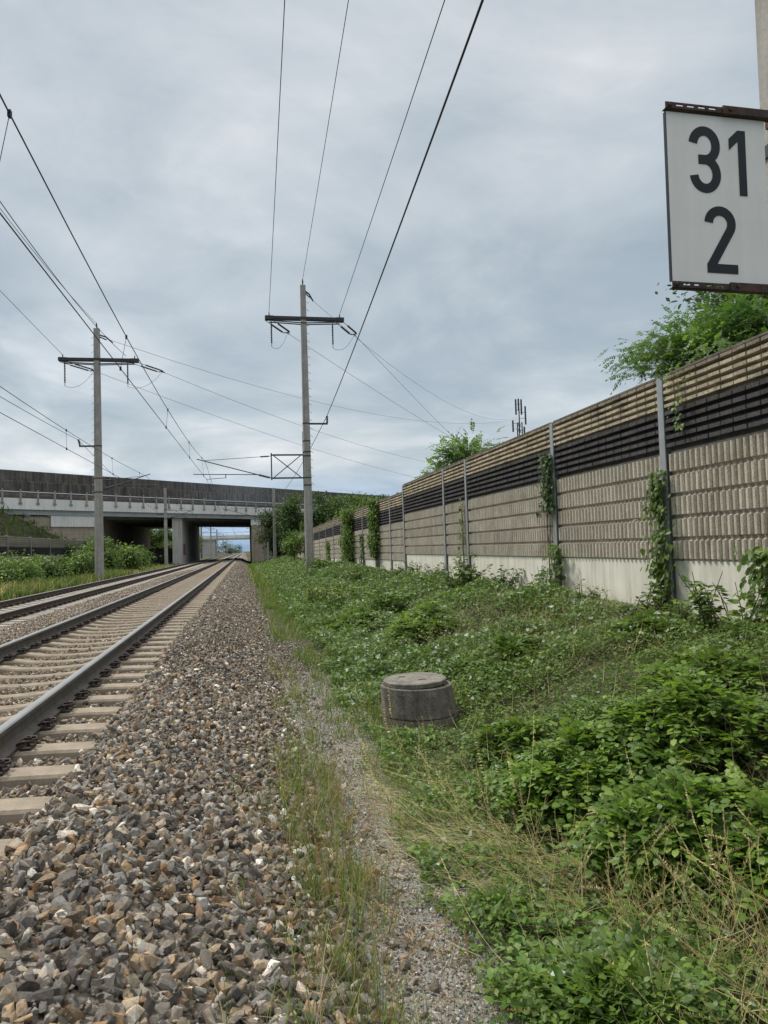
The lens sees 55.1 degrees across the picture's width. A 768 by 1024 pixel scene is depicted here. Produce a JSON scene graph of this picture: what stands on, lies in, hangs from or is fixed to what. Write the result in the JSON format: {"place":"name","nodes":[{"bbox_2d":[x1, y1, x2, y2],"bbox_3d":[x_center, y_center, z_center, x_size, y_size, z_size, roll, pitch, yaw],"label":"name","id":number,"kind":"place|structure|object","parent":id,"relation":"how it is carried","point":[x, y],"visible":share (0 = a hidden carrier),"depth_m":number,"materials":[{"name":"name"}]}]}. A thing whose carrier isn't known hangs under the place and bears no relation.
{"place":"outdoors","nodes":[
{"label":"outdoors","id":0,"kind":"place"},
{"bbox_2d":[0,510,55,538],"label":"embankment","id":1,"kind":"structure","parent":0,"point":[29,532],"depth_m":78.72,"materials":[{"name":"plant"}]},
{"bbox_2d":[0,504,75,539],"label":"embankment grass","id":2,"kind":"structure","parent":1,"relation":"on","point":[22,517],"depth_m":79.00,"materials":[{"name":"green plant"}]},
{"bbox_2d":[0,0,759,551],"label":"sky","id":3,"kind":"structure","parent":0,"point":[531,240],"materials":[{"name":"grey"}]},
{"bbox_2d":[282,671,544,1023],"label":"path","id":4,"kind":"structure","parent":0,"point":[458,973],"depth_m":3.81,"materials":[{"name":"grey gravel"}]},
{"bbox_2d":[273,639,538,1023],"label":"path gravel","id":5,"kind":"structure","parent":4,"relation":"on","point":[435,931],"depth_m":4.38,"materials":[{"name":"grey gravel"}]},
{"bbox_2d":[448,879,558,942],"bbox_3d":[0.633,2.045,3.811,0.627,0.240,0.545,-1,-3,-11],"label":"vetch plant","id":6,"kind":"object","parent":5,"relation":"on","point":[484,895],"visible":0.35,"depth_m":3.82,"materials":[{"name":"green plant"}]},
{"bbox_2d":[148,551,767,1023],"bbox_3d":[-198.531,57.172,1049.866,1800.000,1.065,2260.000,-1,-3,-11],"label":"ground","id":7,"kind":"structure","parent":0,"point":[562,697],"depth_m":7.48,"materials":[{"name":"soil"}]},
{"bbox_2d":[0,558,27,585],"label":"verge bush","id":8,"kind":"object","parent":7,"relation":"on","point":[5,574],"visible":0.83,"depth_m":37.21,"materials":[{"name":"green plant"}]},
{"bbox_2d":[0,549,46,582],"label":"verge bush","id":9,"kind":"object","parent":7,"relation":"on","point":[31,566],"visible":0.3,"depth_m":43.34,"materials":[{"name":"green plant"}]},
{"bbox_2d":[0,535,89,562],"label":"noise barrier","id":10,"kind":"object","parent":7,"relation":"on","point":[43,546],"visible":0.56,"depth_m":60.64,"materials":[{"name":"concrete"}]},
{"bbox_2d":[22,553,79,578],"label":"verge bush","id":11,"kind":"object","parent":7,"relation":"on","point":[54,566],"visible":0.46,"depth_m":46.59,"materials":[{"name":"green plant"}]},
{"bbox_2d":[58,550,108,575],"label":"verge bush","id":12,"kind":"object","parent":7,"relation":"on","point":[83,561],"visible":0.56,"depth_m":50.06,"materials":[{"name":"green plant"}]},
{"bbox_2d":[0,562,179,600],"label":"verge grass","id":13,"kind":"structure","parent":7,"relation":"on","point":[10,590],"depth_m":38.42,"materials":[{"name":"green plant"}]},
{"bbox_2d":[0,569,196,644],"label":"stones","id":14,"kind":"object","parent":7,"relation":"on","point":[9,633],"visible":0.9,"depth_m":17.98,"materials":[{"name":"grey gravel"}]},
{"bbox_2d":[72,535,125,570],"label":"verge bush","id":15,"kind":"object","parent":7,"relation":"on","point":[108,555],"visible":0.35,"depth_m":62.34,"materials":[{"name":"green plant"}]},
{"bbox_2d":[0,583,213,879],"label":"crib stones","id":16,"kind":"object","parent":7,"relation":"on","point":[21,790],"visible":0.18,"depth_m":7.62,"materials":[{"name":"grey gravel"}]},
{"bbox_2d":[58,324,164,579],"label":"catenary mast","id":17,"kind":"object","parent":7,"relation":"on","point":[96,359],"visible":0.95,"depth_m":47.55,"materials":[{"name":"concrete"}]},
{"bbox_2d":[0,386,218,532],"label":"overhead line","id":18,"kind":"object","parent":17,"relation":"hanging from","point":[85,442],"visible":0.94,"depth_m":27.97,"materials":[{"name":"metal"}]},
{"bbox_2d":[107,541,149,569],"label":"verge bush","id":19,"kind":"object","parent":7,"relation":"on","point":[132,557],"visible":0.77,"depth_m":67.73,"materials":[{"name":"green plant"}]},
{"bbox_2d":[143,549,172,562],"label":"graffiti wall","id":20,"kind":"structure","parent":7,"relation":"on","point":[158,553],"depth_m":121.04,"materials":[{"name":"concrete"}]},
{"bbox_2d":[150,529,172,548],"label":"leafy tree","id":21,"kind":"object","parent":7,"relation":"on","point":[156,541],"visible":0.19,"depth_m":151.64,"materials":[{"name":"green plant"}]},
{"bbox_2d":[0,469,396,564],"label":"motorway overpass","id":22,"kind":"object","parent":7,"relation":"on","point":[134,518],"visible":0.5,"depth_m":97.35,"materials":[{"name":"concrete"}]},
{"bbox_2d":[200,532,249,555],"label":"overpass","id":23,"kind":"object","parent":7,"relation":"on","point":[206,546],"visible":0.13,"depth_m":292.61,"materials":[{"name":"concrete"}]},
{"bbox_2d":[0,553,450,1023],"bbox_3d":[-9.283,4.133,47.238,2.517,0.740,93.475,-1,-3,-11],"label":"ballast stones","id":24,"kind":"object","parent":7,"relation":"on","point":[110,866],"visible":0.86,"depth_m":3.53,"materials":[{"name":"grey gravel"}]},
{"bbox_2d":[0,796,52,825],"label":"sleeper","id":25,"kind":"object","parent":24,"relation":"on","point":[14,810],"visible":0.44,"depth_m":3.93,"materials":[{"name":"concrete"}]},
{"bbox_2d":[0,758,74,790],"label":"sleeper","id":26,"kind":"object","parent":24,"relation":"on","point":[39,776],"visible":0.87,"depth_m":4.49,"materials":[{"name":"concrete"}]},
{"bbox_2d":[5,735,92,764],"bbox_3d":[-3.312,1.724,4.924,2.600,0.315,0.300,-1,-3,-11],"label":"sleeper","id":27,"kind":"object","parent":24,"relation":"on","point":[29,750],"visible":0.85,"depth_m":5.03,"materials":[{"name":"concrete"}]},
{"bbox_2d":[0,701,121,723],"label":"sleeper","id":28,"kind":"object","parent":24,"relation":"on","point":[68,711],"visible":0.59,"depth_m":6.22,"materials":[{"name":"concrete"}]},
{"bbox_2d":[0,689,131,713],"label":"sleeper","id":29,"kind":"object","parent":24,"relation":"on","point":[108,700],"visible":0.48,"depth_m":6.78,"materials":[{"name":"concrete"}]},
{"bbox_2d":[0,677,140,700],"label":"sleeper","id":30,"kind":"object","parent":24,"relation":"on","point":[100,688],"visible":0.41,"depth_m":7.38,"materials":[{"name":"concrete"}]},
{"bbox_2d":[34,717,108,740],"bbox_3d":[-3.443,1.761,5.511,2.600,0.315,0.300,-1,-3,-11],"label":"sleeper","id":31,"kind":"object","parent":24,"relation":"on","point":[50,729],"visible":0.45,"depth_m":5.63,"materials":[{"name":"concrete"}]},
{"bbox_2d":[0,668,148,689],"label":"sleeper","id":32,"kind":"object","parent":24,"relation":"on","point":[106,676],"visible":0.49,"depth_m":7.96,"materials":[{"name":"concrete"}]},
{"bbox_2d":[0,660,154,681],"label":"sleeper","id":33,"kind":"object","parent":24,"relation":"on","point":[125,669],"visible":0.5,"depth_m":8.54,"materials":[{"name":"concrete"}]},
{"bbox_2d":[0,653,158,674],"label":"sleeper","id":34,"kind":"object","parent":24,"relation":"on","point":[124,661],"visible":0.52,"depth_m":9.06,"materials":[{"name":"concrete"}]},
{"bbox_2d":[50,592,111,596],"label":"sleeper","id":35,"kind":"object","parent":24,"relation":"on","point":[99,593],"visible":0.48,"depth_m":27.39,"materials":[{"name":"concrete"}]},
{"bbox_2d":[0,554,229,607],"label":"rail","id":36,"kind":"object","parent":35,"relation":"on","point":[21,599],"visible":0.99,"depth_m":30.32,"materials":[{"name":"metal"}]},
{"bbox_2d":[0,554,232,621],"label":"rail","id":37,"kind":"object","parent":35,"relation":"on","point":[12,613],"visible":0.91,"depth_m":23.32,"materials":[{"name":"metal"}]},
{"bbox_2d":[0,647,164,665],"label":"sleeper","id":38,"kind":"object","parent":24,"relation":"on","point":[11,661],"visible":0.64,"depth_m":9.61,"materials":[{"name":"concrete"}]},
{"bbox_2d":[5,641,168,659],"bbox_3d":[-4.340,2.008,10.237,2.600,0.315,0.300,-1,-3,-11],"label":"sleeper","id":39,"kind":"object","parent":24,"relation":"on","point":[23,655],"visible":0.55,"depth_m":10.20,"materials":[{"name":"concrete"}]},
{"bbox_2d":[24,637,172,652],"bbox_3d":[-4.429,2.038,10.819,2.600,0.315,0.300,-1,-3,-11],"label":"sleeper","id":40,"kind":"object","parent":24,"relation":"on","point":[36,649],"visible":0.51,"depth_m":10.78,"materials":[{"name":"concrete"}]},
{"bbox_2d":[34,632,176,647],"bbox_3d":[-4.549,2.069,11.411,2.600,0.315,0.300,-1,-3,-11],"label":"sleeper","id":41,"kind":"object","parent":24,"relation":"on","point":[47,643],"visible":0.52,"depth_m":11.38,"materials":[{"name":"concrete"}]},
{"bbox_2d":[48,629,178,642],"bbox_3d":[-4.663,2.107,12.005,2.600,0.315,0.300,-1,-3,-11],"label":"sleeper","id":42,"kind":"object","parent":24,"relation":"on","point":[59,639],"visible":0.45,"depth_m":11.97,"materials":[{"name":"concrete"}]},
{"bbox_2d":[54,625,182,637],"bbox_3d":[-4.773,2.132,12.604,2.600,0.315,0.300,-1,-3,-11],"label":"sleeper","id":43,"kind":"object","parent":24,"relation":"on","point":[74,635],"visible":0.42,"depth_m":12.57,"materials":[{"name":"concrete"}]},
{"bbox_2d":[67,622,184,633],"bbox_3d":[-4.888,2.170,13.182,2.600,0.315,0.300,-1,-3,-11],"label":"sleeper","id":44,"kind":"object","parent":24,"relation":"on","point":[74,630],"visible":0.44,"depth_m":13.14,"materials":[{"name":"concrete"}]},
{"bbox_2d":[76,619,186,630],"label":"sleeper","id":45,"kind":"object","parent":24,"relation":"on","point":[79,627],"visible":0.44,"depth_m":13.69,"materials":[{"name":"concrete"}]},
{"bbox_2d":[81,616,190,627],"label":"sleeper","id":46,"kind":"object","parent":24,"relation":"on","point":[86,624],"visible":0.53,"depth_m":14.27,"materials":[{"name":"concrete"}]},
{"bbox_2d":[88,613,191,624],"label":"sleeper","id":47,"kind":"object","parent":24,"relation":"on","point":[93,621],"visible":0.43,"depth_m":14.86,"materials":[{"name":"concrete"}]},
{"bbox_2d":[94,611,194,621],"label":"sleeper","id":48,"kind":"object","parent":24,"relation":"on","point":[100,618],"visible":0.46,"depth_m":15.47,"materials":[{"name":"concrete"}]},
{"bbox_2d":[98,609,195,618],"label":"sleeper","id":49,"kind":"object","parent":24,"relation":"on","point":[124,617],"visible":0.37,"depth_m":16.08,"materials":[{"name":"concrete"}]},
{"bbox_2d":[110,605,199,613],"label":"sleeper","id":50,"kind":"object","parent":24,"relation":"on","point":[120,612],"visible":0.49,"depth_m":17.25,"materials":[{"name":"concrete"}]},
{"bbox_2d":[0,553,238,660],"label":"rail","id":51,"kind":"object","parent":50,"relation":"on","point":[15,645],"visible":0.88,"depth_m":13.15,"materials":[{"name":"metal"}]},
{"bbox_2d":[0,553,241,758],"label":"rail","id":52,"kind":"object","parent":50,"relation":"on","point":[20,726],"visible":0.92,"depth_m":6.73,"materials":[{"name":"grey metal"}]},
{"bbox_2d":[157,488,192,564],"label":"catenary mast","id":53,"kind":"object","parent":24,"relation":"on","point":[165,532],"visible":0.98,"depth_m":88.54,"materials":[{"name":"concrete"}]},
{"bbox_2d":[225,488,276,558],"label":"catenary mast","id":54,"kind":"object","parent":7,"relation":"on","point":[274,532],"visible":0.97,"depth_m":92.87,"materials":[{"name":"concrete"}]},
{"bbox_2d":[193,280,356,571],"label":"catenary mast","id":55,"kind":"object","parent":7,"relation":"on","point":[307,475],"visible":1,"depth_m":44.06,"materials":[{"name":"concrete"}]},
{"bbox_2d":[0,94,235,535],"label":"overhead line","id":56,"kind":"object","parent":55,"relation":"hanging from","point":[9,113],"visible":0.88,"depth_m":12.16,"materials":[{"name":"metal"}]},
{"bbox_2d":[269,0,284,306],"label":"overhead wire","id":57,"kind":"object","parent":55,"relation":"attached to","point":[277,137],"visible":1,"depth_m":24.50,"materials":[{"name":"metal"}]},
{"bbox_2d":[285,0,483,488],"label":"overhead wire","id":58,"kind":"object","parent":55,"relation":"attached to","point":[460,61],"visible":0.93,"depth_m":14.01,"materials":[{"name":"metal"}]},
{"bbox_2d":[339,0,444,314],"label":"overhead wire","id":59,"kind":"object","parent":55,"relation":"attached to","point":[400,132],"visible":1,"depth_m":24.55,"materials":[{"name":"metal"}]},
{"bbox_2d":[252,504,304,556],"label":"dark tree","id":60,"kind":"object","parent":7,"relation":"on","point":[267,526],"visible":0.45,"depth_m":101.65,"materials":[{"name":"green plant"}]},
{"bbox_2d":[271,490,303,553],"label":"conical tree","id":61,"kind":"object","parent":7,"relation":"on","point":[293,516],"visible":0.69,"depth_m":90.89,"materials":[{"name":"green plant"}]},
{"bbox_2d":[279,529,304,559],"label":"round bush","id":62,"kind":"object","parent":7,"relation":"on","point":[295,546],"visible":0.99,"depth_m":77.15,"materials":[{"name":"green plant"}]},
{"bbox_2d":[305,581,347,606],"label":"tall weed","id":63,"kind":"object","parent":7,"relation":"on","point":[321,593],"visible":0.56,"depth_m":23.62,"materials":[{"name":"green plant"}]},
{"bbox_2d":[299,490,357,536],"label":"leafy tree","id":64,"kind":"object","parent":7,"relation":"on","point":[321,515],"visible":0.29,"depth_m":82.75,"materials":[{"name":"green plant"}]},
{"bbox_2d":[313,491,375,523],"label":"leafy tree","id":65,"kind":"object","parent":7,"relation":"on","point":[364,498],"visible":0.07,"depth_m":92.71,"materials":[{"name":"green plant"}]},
{"bbox_2d":[318,585,375,610],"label":"tall weed","id":66,"kind":"object","parent":7,"relation":"on","point":[342,598],"visible":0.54,"depth_m":21.00,"materials":[{"name":"green plant"}]},
{"bbox_2d":[320,605,384,632],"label":"leafy shrub","id":67,"kind":"object","parent":7,"relation":"on","point":[349,618],"visible":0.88,"depth_m":16.76,"materials":[{"name":"green plant"}]},
{"bbox_2d":[331,564,377,581],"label":"tall weed","id":68,"kind":"object","parent":7,"relation":"on","point":[357,577],"visible":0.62,"depth_m":30.02,"materials":[{"name":"green plant"}]},
{"bbox_2d":[353,585,416,613],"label":"bush","id":69,"kind":"object","parent":7,"relation":"on","point":[396,598],"visible":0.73,"depth_m":17.56,"materials":[{"name":"green plant"}]},
{"bbox_2d":[381,672,457,727],"bbox_3d":[0.408,2.292,8.465,0.879,0.780,0.870,-1,-3,-11],"label":"manhole shaft","id":70,"kind":"object","parent":7,"relation":"on","point":[419,695],"visible":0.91,"depth_m":8.14,"materials":[{"name":"concrete"}]},
{"bbox_2d":[377,599,463,647],"bbox_3d":[0.667,2.038,13.228,1.831,0.911,1.688,-4,-3,38],"label":"leafy shrub","id":71,"kind":"object","parent":7,"relation":"on","point":[427,623],"visible":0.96,"depth_m":12.94,"materials":[{"name":"green plant"}]},
{"bbox_2d":[407,586,483,611],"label":"leafy shrub","id":72,"kind":"object","parent":7,"relation":"on","point":[440,595],"visible":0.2,"depth_m":15.92,"materials":[{"name":"green plant"}]},
{"bbox_2d":[434,551,492,588],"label":"tall weed","id":73,"kind":"object","parent":7,"relation":"on","point":[464,567],"visible":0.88,"depth_m":18.79,"materials":[{"name":"green plant"}]},
{"bbox_2d":[425,418,507,471],"bbox_3d":[3.283,-0.403,28.481,3.531,6.164,3.082,-1,-3,-11],"label":"robinia tree","id":74,"kind":"object","parent":7,"relation":"on","point":[459,452],"visible":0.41,"depth_m":28.09,"materials":[{"name":"green plant"}]},
{"bbox_2d":[477,565,524,590],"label":"tall weed","id":75,"kind":"object","parent":7,"relation":"on","point":[509,582],"visible":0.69,"depth_m":16.97,"materials":[{"name":"green plant"}]},
{"bbox_2d":[452,631,558,674],"bbox_3d":[1.543,1.841,9.580,1.352,0.591,1.599,-1,-3,-11],"label":"leafy shrub","id":76,"kind":"object","parent":7,"relation":"on","point":[508,641],"visible":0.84,"depth_m":9.42,"materials":[{"name":"green plant"}]},
{"bbox_2d":[245,738,767,1023],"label":"dry grass","id":77,"kind":"structure","parent":7,"relation":"on","point":[674,874],"depth_m":3.50,"materials":[{"name":"plant"}]},
{"bbox_2d":[445,712,567,770],"bbox_3d":[1.104,2.060,6.678,1.169,0.385,1.213,-1,-3,-11],"label":"leafy shrub","id":78,"kind":"object","parent":7,"relation":"on","point":[512,732],"visible":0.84,"depth_m":6.65,"materials":[{"name":"green plant"}]},
{"bbox_2d":[252,555,767,1023],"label":"ground cover","id":79,"kind":"object","parent":7,"relation":"on","point":[380,665],"visible":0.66,"depth_m":7.71,"materials":[{"name":"green plant"}]},
{"bbox_2d":[512,399,526,435],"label":"antenna mast","id":80,"kind":"object","parent":7,"relation":"on","point":[519,424],"visible":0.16,"depth_m":127.56,"materials":[{"name":"metal"}]},
{"bbox_2d":[295,331,767,628],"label":"noise barrier","id":81,"kind":"object","parent":7,"relation":"on","point":[609,454],"visible":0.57,"depth_m":12.49,"materials":[{"name":"concrete"}]},
{"bbox_2d":[336,507,356,563],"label":"climbing vine","id":82,"kind":"object","parent":81,"relation":"attached to","point":[347,547],"visible":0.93,"depth_m":42.94,"materials":[{"name":"green plant"}]},
{"bbox_2d":[362,496,381,569],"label":"climbing vine","id":83,"kind":"object","parent":81,"relation":"attached to","point":[373,542],"visible":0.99,"depth_m":34.70,"materials":[{"name":"green plant"}]},
{"bbox_2d":[535,453,555,576],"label":"climbing vine","id":84,"kind":"object","parent":81,"relation":"attached to","point":[547,500],"visible":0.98,"depth_m":15.04,"materials":[{"name":"green plant"}]},
{"bbox_2d":[542,543,566,587],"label":"climbing vine","id":85,"kind":"object","parent":81,"relation":"attached to","point":[557,555],"visible":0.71,"depth_m":14.65,"materials":[{"name":"green plant"}]},
{"bbox_2d":[632,469,675,611],"bbox_3d":[4.069,0.452,11.061,0.233,2.161,0.940,-1,-3,-11],"label":"climbing vine","id":86,"kind":"object","parent":81,"relation":"attached to","point":[658,572],"visible":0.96,"depth_m":10.94,"materials":[{"name":"green plant"}]},
{"bbox_2d":[660,360,690,433],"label":"climbing vine","id":87,"kind":"object","parent":81,"relation":"attached to","point":[681,426],"visible":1,"depth_m":10.54,"materials":[{"name":"green plant"}]},
{"bbox_2d":[732,545,767,627],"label":"climbing vine","id":88,"kind":"object","parent":81,"relation":"attached to","point":[757,553],"visible":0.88,"depth_m":8.77,"materials":[{"name":"green plant"}]},
{"bbox_2d":[483,713,656,831],"bbox_3d":[1.334,1.830,5.224,1.238,0.715,1.485,-1,-3,-11],"label":"leafy shrub","id":89,"kind":"object","parent":7,"relation":"on","point":[564,767],"visible":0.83,"depth_m":5.09,"materials":[{"name":"green plant"}]},
{"bbox_2d":[473,917,757,1023],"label":"vetch plant","id":90,"kind":"object","parent":7,"relation":"on","point":[592,972],"visible":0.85,"depth_m":2.95,"materials":[{"name":"green plant"}]},
{"bbox_2d":[598,607,698,649],"bbox_3d":[3.330,1.454,9.409,1.247,0.521,1.438,-1,-3,-11],"label":"leafy shrub","id":91,"kind":"object","parent":7,"relation":"on","point":[646,621],"visible":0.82,"depth_m":9.21,"materials":[{"name":"green plant"}]},
{"bbox_2d":[632,584,671,613],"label":"tall weed","id":92,"kind":"object","parent":7,"relation":"on","point":[649,596],"visible":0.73,"depth_m":10.88,"materials":[{"name":"green plant"}]},
{"bbox_2d":[546,757,764,916],"bbox_3d":[1.609,1.774,4.257,1.192,0.612,1.307,0,-3,-37],"label":"leafy shrub","id":93,"kind":"object","parent":7,"relation":"on","point":[635,814],"visible":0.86,"depth_m":4.14,"materials":[{"name":"green plant"}]},
{"bbox_2d":[578,659,767,811],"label":"leafy shrub","id":94,"kind":"object","parent":7,"relation":"on","point":[683,710],"visible":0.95,"depth_m":4.96,"materials":[{"name":"green plant"}]},
{"bbox_2d":[594,285,767,561],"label":"robinia tree","id":95,"kind":"object","parent":7,"relation":"on","point":[712,336],"visible":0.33,"depth_m":13.43,"materials":[{"name":"green plant"}]},
{"bbox_2d":[661,595,709,625],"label":"tall weed","id":96,"kind":"object","parent":7,"relation":"on","point":[682,613],"visible":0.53,"depth_m":9.71,"materials":[{"name":"green plant"}]},
{"bbox_2d":[622,641,767,701],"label":"leafy shrub","id":97,"kind":"object","parent":7,"relation":"on","point":[709,663],"visible":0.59,"depth_m":6.82,"materials":[{"name":"green plant"}]},
{"bbox_2d":[655,283,767,336],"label":"tree","id":98,"kind":"object","parent":7,"relation":"on","point":[714,302],"visible":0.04,"depth_m":15.54,"materials":[{"name":"green plant"}]},
{"bbox_2d":[678,571,767,637],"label":"tall weed","id":99,"kind":"object","parent":7,"relation":"on","point":[704,607],"visible":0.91,"depth_m":8.81,"materials":[{"name":"green plant"}]},
{"bbox_2d":[713,778,767,921],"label":"leafy shrub","id":100,"kind":"object","parent":7,"relation":"on","point":[757,796],"visible":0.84,"depth_m":3.78,"materials":[{"name":"green plant"}]},
{"bbox_2d":[755,0,767,322],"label":"catenary mast","id":101,"kind":"object","parent":7,"relation":"on","point":[761,12],"visible":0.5,"depth_m":4.12,"materials":[{"name":"concrete"}]},
{"bbox_2d":[662,101,767,294],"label":"kilometre sign","id":102,"kind":"object","parent":101,"relation":"attached to","point":[716,198],"visible":1,"depth_m":3.65,"materials":[{"name":"white metal"}]},
{"bbox_2d":[186,562,767,1023],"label":"green grass","id":103,"kind":"structure","parent":0,"point":[262,586],"depth_m":4.39,"materials":[{"name":"green plant"}]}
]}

